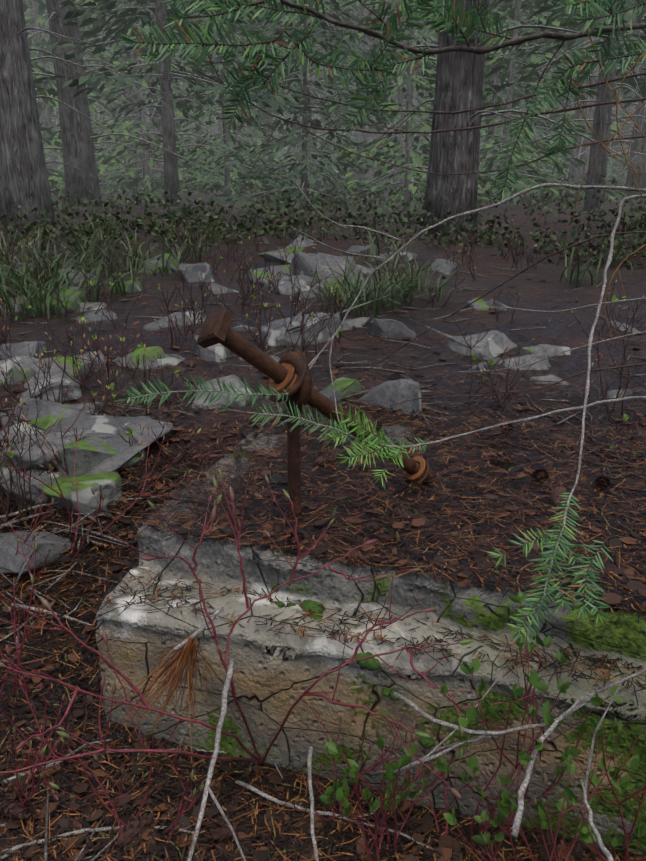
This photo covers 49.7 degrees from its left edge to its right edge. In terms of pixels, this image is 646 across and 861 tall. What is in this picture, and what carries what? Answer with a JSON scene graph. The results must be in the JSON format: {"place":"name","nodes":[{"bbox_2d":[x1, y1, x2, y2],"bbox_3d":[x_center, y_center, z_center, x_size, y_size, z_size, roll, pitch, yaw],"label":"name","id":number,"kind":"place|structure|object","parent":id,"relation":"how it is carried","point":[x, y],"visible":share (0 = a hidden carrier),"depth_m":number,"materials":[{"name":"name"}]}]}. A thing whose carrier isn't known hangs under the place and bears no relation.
{"place":"outdoors","nodes":[
{"label":"outdoors","id":0,"kind":"place"},
{"bbox_2d":[0,189,645,860],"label":"ground","id":1,"kind":"structure","parent":0,"point":[556,325],"depth_m":2.33,"materials":[{"name":"brown soil"}]},
{"bbox_2d":[0,356,40,384],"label":"rock","id":2,"kind":"object","parent":1,"relation":"on","point":[19,359],"visible":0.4,"depth_m":2.19,"materials":[{"name":"stone"}]},
{"bbox_2d":[0,422,43,451],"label":"rock","id":3,"kind":"object","parent":1,"relation":"on","point":[22,429],"visible":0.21,"depth_m":1.72,"materials":[{"name":"stone"}]},
{"bbox_2d":[0,341,47,358],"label":"rock","id":4,"kind":"object","parent":1,"relation":"on","point":[18,349],"visible":0.21,"depth_m":2.34,"materials":[{"name":"stone"}]},
{"bbox_2d":[0,469,59,504],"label":"rock","id":5,"kind":"object","parent":1,"relation":"on","point":[36,493],"visible":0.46,"depth_m":1.55,"materials":[{"name":"stone"}]},
{"bbox_2d":[0,531,74,584],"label":"rock","id":6,"kind":"object","parent":1,"relation":"on","point":[11,561],"visible":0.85,"depth_m":1.40,"materials":[{"name":"stone"}]},
{"bbox_2d":[7,356,84,383],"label":"rock","id":7,"kind":"object","parent":1,"relation":"on","point":[17,375],"visible":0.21,"depth_m":2.12,"materials":[{"name":"stone"}]},
{"bbox_2d":[0,429,94,470],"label":"rock","id":8,"kind":"object","parent":1,"relation":"on","point":[56,439],"visible":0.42,"depth_m":1.60,"materials":[{"name":"stone"}]},
{"bbox_2d":[31,0,64,203],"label":"tree","id":9,"kind":"object","parent":1,"relation":"on","point":[52,102],"visible":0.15,"depth_m":8.94,"materials":[{"name":"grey plant"}]},
{"bbox_2d":[17,368,81,401],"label":"rock","id":10,"kind":"object","parent":1,"relation":"on","point":[72,387],"visible":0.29,"depth_m":1.97,"materials":[{"name":"stone"}]},
{"bbox_2d":[9,398,105,430],"bbox_3d":[-0.681,-0.015,1.919,0.249,0.170,0.313,6,14,33],"label":"rock","id":11,"kind":"object","parent":1,"relation":"on","point":[52,412],"visible":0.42,"depth_m":1.79,"materials":[{"name":"stone"}]},
{"bbox_2d":[24,0,93,185],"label":"tree","id":12,"kind":"object","parent":1,"relation":"on","point":[53,123],"depth_m":16.16,"materials":[{"name":"grey plant"}]},
{"bbox_2d":[43,284,87,313],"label":"rock","id":13,"kind":"object","parent":1,"relation":"on","point":[72,303],"visible":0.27,"depth_m":3.08,"materials":[{"name":"stone"}]},
{"bbox_2d":[55,269,97,286],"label":"rock","id":14,"kind":"object","parent":1,"relation":"on","point":[77,283],"visible":0.23,"depth_m":3.69,"materials":[{"name":"stone"}]},
{"bbox_2d":[36,471,122,516],"bbox_3d":[-0.557,0.151,1.610,0.178,0.142,0.235,-16,28,-22],"label":"rock","id":15,"kind":"object","parent":1,"relation":"on","point":[109,482],"visible":0.65,"depth_m":1.52,"materials":[{"name":"stone"}]},
{"bbox_2d":[22,0,142,196],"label":"tree","id":16,"kind":"object","parent":1,"relation":"on","point":[47,122],"visible":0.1,"depth_m":11.32,"materials":[{"name":"grey plant"}]},
{"bbox_2d":[69,397,108,412],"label":"rock","id":17,"kind":"object","parent":1,"relation":"on","point":[81,406],"visible":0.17,"depth_m":1.85,"materials":[{"name":"stone"}]},
{"bbox_2d":[73,350,106,373],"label":"rock","id":18,"kind":"object","parent":1,"relation":"on","point":[102,358],"visible":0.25,"depth_m":2.23,"materials":[{"name":"stone"}]},
{"bbox_2d":[56,1,128,192],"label":"tree","id":19,"kind":"object","parent":1,"relation":"on","point":[104,117],"visible":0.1,"depth_m":13.22,"materials":[{"name":"grey plant"}]},
{"bbox_2d":[36,6,148,178],"bbox_3d":[-5.577,-9.912,16.452,3.068,8.869,3.304,-13,22,-35],"label":"tree","id":20,"kind":"object","parent":1,"relation":"on","point":[93,117],"visible":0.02,"depth_m":17.01,"materials":[{"name":"grey plant"}]},
{"bbox_2d":[0,0,186,226],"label":"tree","id":21,"kind":"object","parent":1,"relation":"on","point":[24,182],"visible":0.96,"depth_m":6.62,"materials":[{"name":"grey plant"}]},
{"bbox_2d":[80,302,106,311],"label":"rock","id":22,"kind":"object","parent":1,"relation":"on","point":[94,305],"visible":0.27,"depth_m":3.12,"materials":[{"name":"stone"}]},
{"bbox_2d":[74,309,117,322],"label":"rock","id":23,"kind":"object","parent":1,"relation":"on","point":[90,316],"visible":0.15,"depth_m":2.88,"materials":[{"name":"stone"}]},
{"bbox_2d":[82,432,116,438],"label":"rock","id":24,"kind":"object","parent":1,"relation":"on","point":[102,435],"visible":0.1,"depth_m":1.66,"materials":[{"name":"stone"}]},
{"bbox_2d":[57,436,145,476],"bbox_3d":[-0.549,0.071,1.700,0.213,0.141,0.237,-6,15,-33],"label":"rock","id":25,"kind":"object","parent":1,"relation":"on","point":[93,452],"visible":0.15,"depth_m":1.59,"materials":[{"name":"stone"}]},
{"bbox_2d":[43,415,172,474],"bbox_3d":[-0.602,0.074,1.707,0.488,0.153,0.314,-15,30,-12],"label":"rock","id":26,"kind":"object","parent":1,"relation":"on","point":[125,450],"visible":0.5,"depth_m":1.69,"materials":[{"name":"stone"}]},
{"bbox_2d":[27,4,209,190],"bbox_3d":[-4.101,-16.283,11.340,5.715,24.579,6.384,9,20,26],"label":"tree","id":27,"kind":"object","parent":1,"relation":"on","point":[108,59],"visible":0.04,"depth_m":14.11,"materials":[{"name":"grey plant"}]},
{"bbox_2d":[108,277,143,293],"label":"rock","id":28,"kind":"object","parent":1,"relation":"on","point":[128,285],"visible":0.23,"depth_m":3.54,"materials":[{"name":"stone"}]},
{"bbox_2d":[26,0,233,206],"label":"tree","id":29,"kind":"object","parent":1,"relation":"on","point":[78,145],"visible":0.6,"depth_m":8.35,"materials":[{"name":"grey plant"}]},
{"bbox_2d":[41,0,219,194],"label":"tree","id":30,"kind":"object","parent":1,"relation":"on","point":[159,166],"visible":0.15,"depth_m":11.54,"materials":[{"name":"grey plant"}]},
{"bbox_2d":[27,0,250,194],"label":"tree","id":31,"kind":"object","parent":1,"relation":"on","point":[127,94],"visible":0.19,"depth_m":11.72,"materials":[{"name":"green plant"}]},
{"bbox_2d":[41,0,242,203],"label":"tree","id":32,"kind":"object","parent":1,"relation":"on","point":[146,165],"visible":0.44,"depth_m":9.81,"materials":[{"name":"green plant"}]},
{"bbox_2d":[127,346,164,366],"bbox_3d":[-0.575,-0.179,2.298,0.111,0.191,0.120,6,17,20],"label":"moss","id":33,"kind":"object","parent":1,"relation":"on","point":[152,352],"visible":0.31,"depth_m":2.28,"materials":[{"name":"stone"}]},
{"bbox_2d":[112,352,184,368],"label":"rock","id":34,"kind":"object","parent":1,"relation":"on","point":[167,360],"visible":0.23,"depth_m":2.28,"materials":[{"name":"stone"}]},
{"bbox_2d":[137,253,180,272],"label":"rock","id":35,"kind":"object","parent":1,"relation":"on","point":[172,264],"visible":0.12,"depth_m":4.23,"materials":[{"name":"stone"}]},
{"bbox_2d":[31,0,303,206],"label":"tree","id":36,"kind":"object","parent":1,"relation":"on","point":[165,81],"visible":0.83,"depth_m":8.28,"materials":[{"name":"green plant"}]},
{"bbox_2d":[143,309,205,330],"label":"rock","id":37,"kind":"object","parent":1,"relation":"on","point":[150,326],"visible":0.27,"depth_m":2.75,"materials":[{"name":"stone"}]},
{"bbox_2d":[179,262,214,281],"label":"rock","id":38,"kind":"object","parent":1,"relation":"on","point":[195,272],"visible":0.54,"depth_m":3.89,"materials":[{"name":"stone"}]},
{"bbox_2d":[120,2,276,187],"bbox_3d":[-2.689,-9.605,14.153,3.451,9.976,3.717,9,20,27],"label":"tree","id":39,"kind":"object","parent":1,"relation":"on","point":[199,132],"visible":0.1,"depth_m":14.81,"materials":[{"name":"green plant"}]},
{"bbox_2d":[141,0,299,191],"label":"tree","id":40,"kind":"object","parent":1,"relation":"on","point":[258,141],"visible":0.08,"depth_m":11.57,"materials":[{"name":"green plant"}]},
{"bbox_2d":[135,0,309,206],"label":"tree","id":41,"kind":"object","parent":1,"relation":"on","point":[229,188],"visible":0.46,"depth_m":9.34,"materials":[{"name":"green plant"}]},
{"bbox_2d":[207,282,237,293],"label":"rock","id":42,"kind":"object","parent":1,"relation":"on","point":[213,285],"visible":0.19,"depth_m":3.35,"materials":[{"name":"stone"}]},
{"bbox_2d":[192,375,254,409],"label":"rock","id":43,"kind":"object","parent":1,"relation":"on","point":[234,380],"visible":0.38,"depth_m":1.92,"materials":[{"name":"stone"}]},
{"bbox_2d":[192,335,262,361],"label":"rock","id":44,"kind":"object","parent":1,"relation":"on","point":[217,352],"visible":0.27,"depth_m":2.32,"materials":[{"name":"stone"}]},
{"bbox_2d":[144,10,321,188],"bbox_3d":[-1.434,-14.603,9.762,5.769,22.211,5.165,14,23,37],"label":"tree","id":45,"kind":"object","parent":1,"relation":"on","point":[230,138],"visible":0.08,"depth_m":12.78,"materials":[{"name":"grey plant"}]},
{"bbox_2d":[204,11,295,186],"bbox_3d":[-1.369,-6.944,14.552,2.484,4.577,2.410,-6,19,-17],"label":"tree","id":46,"kind":"object","parent":1,"relation":"on","point":[275,135],"depth_m":14.68,"materials":[{"name":"green plant"}]},
{"bbox_2d":[152,0,379,193],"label":"tree","id":47,"kind":"object","parent":1,"relation":"on","point":[267,130],"visible":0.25,"depth_m":11.09,"materials":[{"name":"green plant"}]},
{"bbox_2d":[177,0,358,178],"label":"tree","id":48,"kind":"object","parent":1,"relation":"on","point":[291,148],"visible":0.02,"depth_m":16.51,"materials":[{"name":"grey plant"}]},
{"bbox_2d":[248,265,289,276],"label":"rock","id":49,"kind":"object","parent":1,"relation":"on","point":[276,269],"visible":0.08,"depth_m":3.98,"materials":[{"name":"stone"}]},
{"bbox_2d":[258,326,280,346],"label":"rock","id":50,"kind":"object","parent":1,"relation":"on","point":[270,339],"visible":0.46,"depth_m":2.45,"materials":[{"name":"stone"}]},
{"bbox_2d":[263,252,294,264],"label":"rock","id":51,"kind":"object","parent":1,"relation":"on","point":[275,258],"visible":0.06,"depth_m":4.47,"materials":[{"name":"stone"}]},
{"bbox_2d":[136,346,434,748],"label":"moss cushions","id":52,"kind":"object","parent":1,"relation":"on","point":[371,664],"visible":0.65,"depth_m":0.98,"materials":[{"name":"green plant"}]},
{"bbox_2d":[259,275,315,286],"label":"rock","id":53,"kind":"object","parent":1,"relation":"on","point":[283,280],"visible":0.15,"depth_m":3.66,"materials":[{"name":"stone"}]},
{"bbox_2d":[270,284,311,295],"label":"rock","id":54,"kind":"object","parent":1,"relation":"on","point":[284,289],"visible":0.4,"depth_m":3.48,"materials":[{"name":"stone"}]},
{"bbox_2d":[152,0,432,188],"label":"tree","id":55,"kind":"object","parent":1,"relation":"on","point":[313,78],"visible":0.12,"depth_m":12.98,"materials":[{"name":"grey plant"}]},
{"bbox_2d":[287,235,315,247],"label":"rock","id":56,"kind":"object","parent":1,"relation":"on","point":[305,242],"visible":0.19,"depth_m":5.17,"materials":[{"name":"stone"}]},
{"bbox_2d":[210,0,394,213],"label":"tree","id":57,"kind":"object","parent":1,"relation":"on","point":[293,139],"visible":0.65,"depth_m":8.72,"materials":[{"name":"green plant"}]},
{"bbox_2d":[0,360,610,846],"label":"pine cones","id":58,"kind":"object","parent":1,"relation":"on","point":[10,808],"visible":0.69,"depth_m":1.02,"materials":[{"name":"brown plant"}]},
{"bbox_2d":[242,292,395,345],"bbox_3d":[0.001,-0.399,2.618,0.672,0.273,0.380,-19,25,-21],"label":"rock","id":59,"kind":"object","parent":1,"relation":"on","point":[282,339],"visible":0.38,"depth_m":2.51,"materials":[{"name":"stone"}]},
{"bbox_2d":[0,212,643,322],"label":"grass tufts","id":60,"kind":"object","parent":1,"relation":"on","point":[81,257],"visible":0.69,"depth_m":3.45,"materials":[{"name":"green plant"}]},
{"bbox_2d":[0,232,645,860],"bbox_3d":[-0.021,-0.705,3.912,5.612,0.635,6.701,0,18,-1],"label":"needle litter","id":61,"kind":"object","parent":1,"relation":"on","point":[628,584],"visible":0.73,"depth_m":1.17,"materials":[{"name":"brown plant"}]},
{"bbox_2d":[0,421,645,860],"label":"shrub stems","id":62,"kind":"object","parent":1,"relation":"on","point":[390,771],"visible":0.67,"depth_m":0.87,"materials":[{"name":"red plant"}]},
{"bbox_2d":[0,170,645,269],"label":"underbrush","id":63,"kind":"object","parent":1,"relation":"on","point":[213,218],"visible":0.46,"depth_m":5.91,"materials":[{"name":"green plant"}]},
{"bbox_2d":[0,205,645,530],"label":"understorey shrub","id":64,"kind":"object","parent":1,"relation":"on","point":[110,386],"visible":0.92,"depth_m":2.31,"materials":[{"name":"green plant"}]},
{"bbox_2d":[289,252,363,282],"bbox_3d":[0.028,-0.781,3.936,0.462,0.444,0.541,-8,20,-22],"label":"rock","id":65,"kind":"object","parent":1,"relation":"on","point":[307,262],"visible":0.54,"depth_m":3.78,"materials":[{"name":"stone"}]},
{"bbox_2d":[251,0,417,169],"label":"tree","id":66,"kind":"object","parent":1,"relation":"on","point":[356,9],"visible":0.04,"depth_m":15.11,"materials":[{"name":"green plant"}]},
{"bbox_2d":[278,0,396,193],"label":"tree","id":67,"kind":"object","parent":1,"relation":"on","point":[343,19],"visible":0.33,"depth_m":11.71,"materials":[{"name":"green plant"}]},
{"bbox_2d":[314,377,364,409],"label":"rock","id":68,"kind":"object","parent":1,"relation":"on","point":[341,384],"visible":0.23,"depth_m":1.94,"materials":[{"name":"stone"}]},
{"bbox_2d":[323,270,361,297],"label":"rock","id":69,"kind":"object","parent":1,"relation":"on","point":[327,273],"visible":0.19,"depth_m":3.39,"materials":[{"name":"stone"}]},
{"bbox_2d":[273,0,434,191],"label":"tree","id":70,"kind":"object","parent":1,"relation":"on","point":[362,136],"visible":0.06,"depth_m":12.61,"materials":[{"name":"grey plant"}]},
{"bbox_2d":[317,0,390,187],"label":"tree","id":71,"kind":"object","parent":1,"relation":"on","point":[339,115],"visible":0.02,"depth_m":17.09,"materials":[{"name":"green plant"}]},
{"bbox_2d":[283,0,433,181],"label":"tree","id":72,"kind":"object","parent":1,"relation":"on","point":[388,99],"visible":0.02,"depth_m":18.49,"materials":[{"name":"green plant"}]},
{"bbox_2d":[346,244,377,255],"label":"rock","id":73,"kind":"object","parent":1,"relation":"on","point":[352,249],"visible":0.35,"depth_m":5.00,"materials":[{"name":"stone"}]},
{"bbox_2d":[340,315,384,329],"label":"rock","id":74,"kind":"object","parent":1,"relation":"on","point":[356,322],"visible":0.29,"depth_m":2.70,"materials":[{"name":"stone"}]},
{"bbox_2d":[95,432,645,855],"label":"concrete footing","id":75,"kind":"object","parent":1,"relation":"on","point":[276,675],"visible":0.48,"depth_m":1.04,"materials":[{"name":"grey concrete"}]},
{"bbox_2d":[279,351,311,517],"bbox_3d":[-0.049,0.039,1.218,0.028,0.358,0.097,-13,22,-34],"label":"eye bolt","id":76,"kind":"object","parent":75,"relation":"in","point":[300,398],"visible":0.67,"depth_m":1.20,"materials":[{"name":"metal"}]},
{"bbox_2d":[197,308,437,485],"bbox_3d":[0.024,-0.032,1.252,0.511,0.410,0.094,-13,22,-34],"label":"anchor bolt","id":77,"kind":"object","parent":75,"relation":"on","point":[216,329],"visible":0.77,"depth_m":1.14,"materials":[{"name":"metal"}]},
{"bbox_2d":[114,0,645,653],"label":"conifer branches","id":78,"kind":"object","parent":1,"relation":"on","point":[450,18],"visible":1,"depth_m":0.84,"materials":[{"name":"green plant"}]},
{"bbox_2d":[358,379,421,414],"bbox_3d":[0.174,-0.041,1.914,0.198,0.201,0.146,-2,8,15],"label":"rock","id":79,"kind":"object","parent":1,"relation":"on","point":[387,394],"visible":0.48,"depth_m":1.85,"materials":[{"name":"stone"}]},
{"bbox_2d":[370,318,416,339],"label":"rock","id":80,"kind":"object","parent":1,"relation":"on","point":[390,328],"visible":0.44,"depth_m":2.55,"materials":[{"name":"stone"}]},
{"bbox_2d":[371,252,416,261],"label":"rock","id":81,"kind":"object","parent":1,"relation":"on","point":[392,259],"visible":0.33,"depth_m":4.51,"materials":[{"name":"stone"}]},
{"bbox_2d":[381,426,413,442],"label":"rock","id":82,"kind":"object","parent":1,"relation":"on","point":[398,431],"visible":0.23,"depth_m":1.74,"materials":[{"name":"stone"}]},
{"bbox_2d":[312,0,486,198],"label":"tree","id":83,"kind":"object","parent":1,"relation":"on","point":[399,94],"visible":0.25,"depth_m":11.29,"materials":[{"name":"green plant"}]},
{"bbox_2d":[316,0,501,216],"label":"tree","id":84,"kind":"object","parent":1,"relation":"on","point":[409,153],"visible":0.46,"depth_m":8.45,"materials":[{"name":"green plant"}]},
{"bbox_2d":[333,0,521,184],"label":"tree","id":85,"kind":"object","parent":1,"relation":"on","point":[418,122],"visible":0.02,"depth_m":16.24,"materials":[{"name":"green plant"}]},
{"bbox_2d":[430,259,458,274],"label":"rock","id":86,"kind":"object","parent":1,"relation":"on","point":[446,268],"visible":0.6,"depth_m":4.21,"materials":[{"name":"stone"}]},
{"bbox_2d":[387,0,509,182],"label":"tree","id":87,"kind":"object","parent":1,"relation":"on","point":[393,96],"depth_m":14.59,"materials":[{"name":"green plant"}]},
{"bbox_2d":[406,317,516,359],"bbox_3d":[0.534,-0.312,2.571,0.296,0.165,0.498,-10,31,-17],"label":"rock","id":88,"kind":"object","parent":1,"relation":"on","point":[492,343],"visible":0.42,"depth_m":2.43,"materials":[{"name":"stone"}]},
{"bbox_2d":[293,0,645,237],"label":"tree","id":89,"kind":"object","parent":1,"relation":"on","point":[459,82],"visible":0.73,"depth_m":6.21,"materials":[{"name":"grey plant"}]},
{"bbox_2d":[467,298,488,309],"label":"rock","id":90,"kind":"object","parent":1,"relation":"on","point":[480,303],"visible":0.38,"depth_m":3.10,"materials":[{"name":"stone"}]},
{"bbox_2d":[400,0,580,198],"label":"tree","id":91,"kind":"object","parent":1,"relation":"on","point":[495,99],"visible":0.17,"depth_m":9.75,"materials":[{"name":"green plant"}]},
{"bbox_2d":[412,0,574,189],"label":"tree","id":92,"kind":"object","parent":1,"relation":"on","point":[562,99],"visible":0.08,"depth_m":11.56,"materials":[{"name":"green plant"}]},
{"bbox_2d":[413,1,580,182],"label":"tree","id":93,"kind":"object","parent":1,"relation":"on","point":[547,115],"visible":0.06,"depth_m":13.21,"materials":[{"name":"green plant"}]},
{"bbox_2d":[401,0,630,202],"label":"tree","id":94,"kind":"object","parent":1,"relation":"on","point":[519,186],"visible":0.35,"depth_m":8.75,"materials":[{"name":"green plant"}]},
{"bbox_2d":[503,353,550,369],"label":"rock","id":95,"kind":"object","parent":1,"relation":"on","point":[544,364],"visible":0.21,"depth_m":2.23,"materials":[{"name":"stone"}]},
{"bbox_2d":[435,0,645,214],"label":"tree","id":96,"kind":"object","parent":1,"relation":"on","point":[602,120],"visible":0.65,"depth_m":8.01,"materials":[{"name":"green plant"}]},
{"bbox_2d":[520,344,570,356],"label":"rock","id":97,"kind":"object","parent":1,"relation":"on","point":[548,350],"visible":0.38,"depth_m":2.38,"materials":[{"name":"stone"}]},
{"bbox_2d":[530,375,567,384],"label":"rock","id":98,"kind":"object","parent":1,"relation":"on","point":[548,378],"visible":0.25,"depth_m":2.12,"materials":[{"name":"stone"}]},
{"bbox_2d":[500,1,611,183],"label":"tree","id":99,"kind":"object","parent":1,"relation":"on","point":[536,133],"visible":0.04,"depth_m":15.67,"materials":[{"name":"green plant"}]},
{"bbox_2d":[510,12,618,188],"bbox_3d":[5.088,-8.235,14.082,2.700,7.248,2.507,15,23,39],"label":"tree","id":100,"kind":"object","parent":1,"relation":"on","point":[551,70],"visible":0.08,"depth_m":14.54,"materials":[{"name":"green plant"}]},
{"bbox_2d":[487,0,645,199],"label":"tree","id":101,"kind":"object","parent":1,"relation":"on","point":[638,144],"visible":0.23,"depth_m":10.21,"materials":[{"name":"grey plant"}]},
{"bbox_2d":[503,0,645,197],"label":"tree","id":102,"kind":"object","parent":1,"relation":"on","point":[573,169],"visible":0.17,"depth_m":11.13,"materials":[{"name":"grey plant"}]},
{"bbox_2d":[514,1,644,194],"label":"tree","id":103,"kind":"object","parent":1,"relation":"on","point":[570,113],"visible":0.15,"depth_m":12.28,"materials":[{"name":"green plant"}]},
{"bbox_2d":[541,12,645,185],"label":"tree","id":104,"kind":"object","parent":1,"relation":"on","point":[619,149],"visible":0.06,"depth_m":14.78,"materials":[{"name":"grey plant"}]},
{"bbox_2d":[607,390,632,397],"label":"rock","id":105,"kind":"object","parent":1,"relation":"on","point":[612,394],"visible":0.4,"depth_m":1.98,"materials":[{"name":"stone"}]},
{"bbox_2d":[607,321,639,332],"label":"rock","id":106,"kind":"object","parent":1,"relation":"on","point":[621,327],"visible":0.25,"depth_m":2.68,"materials":[{"name":"stone"}]},
{"bbox_2d":[612,0,645,166],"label":"tree","id":107,"kind":"object","parent":1,"relation":"on","point":[643,12],"visible":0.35,"depth_m":9.53,"materials":[{"name":"green plant"}]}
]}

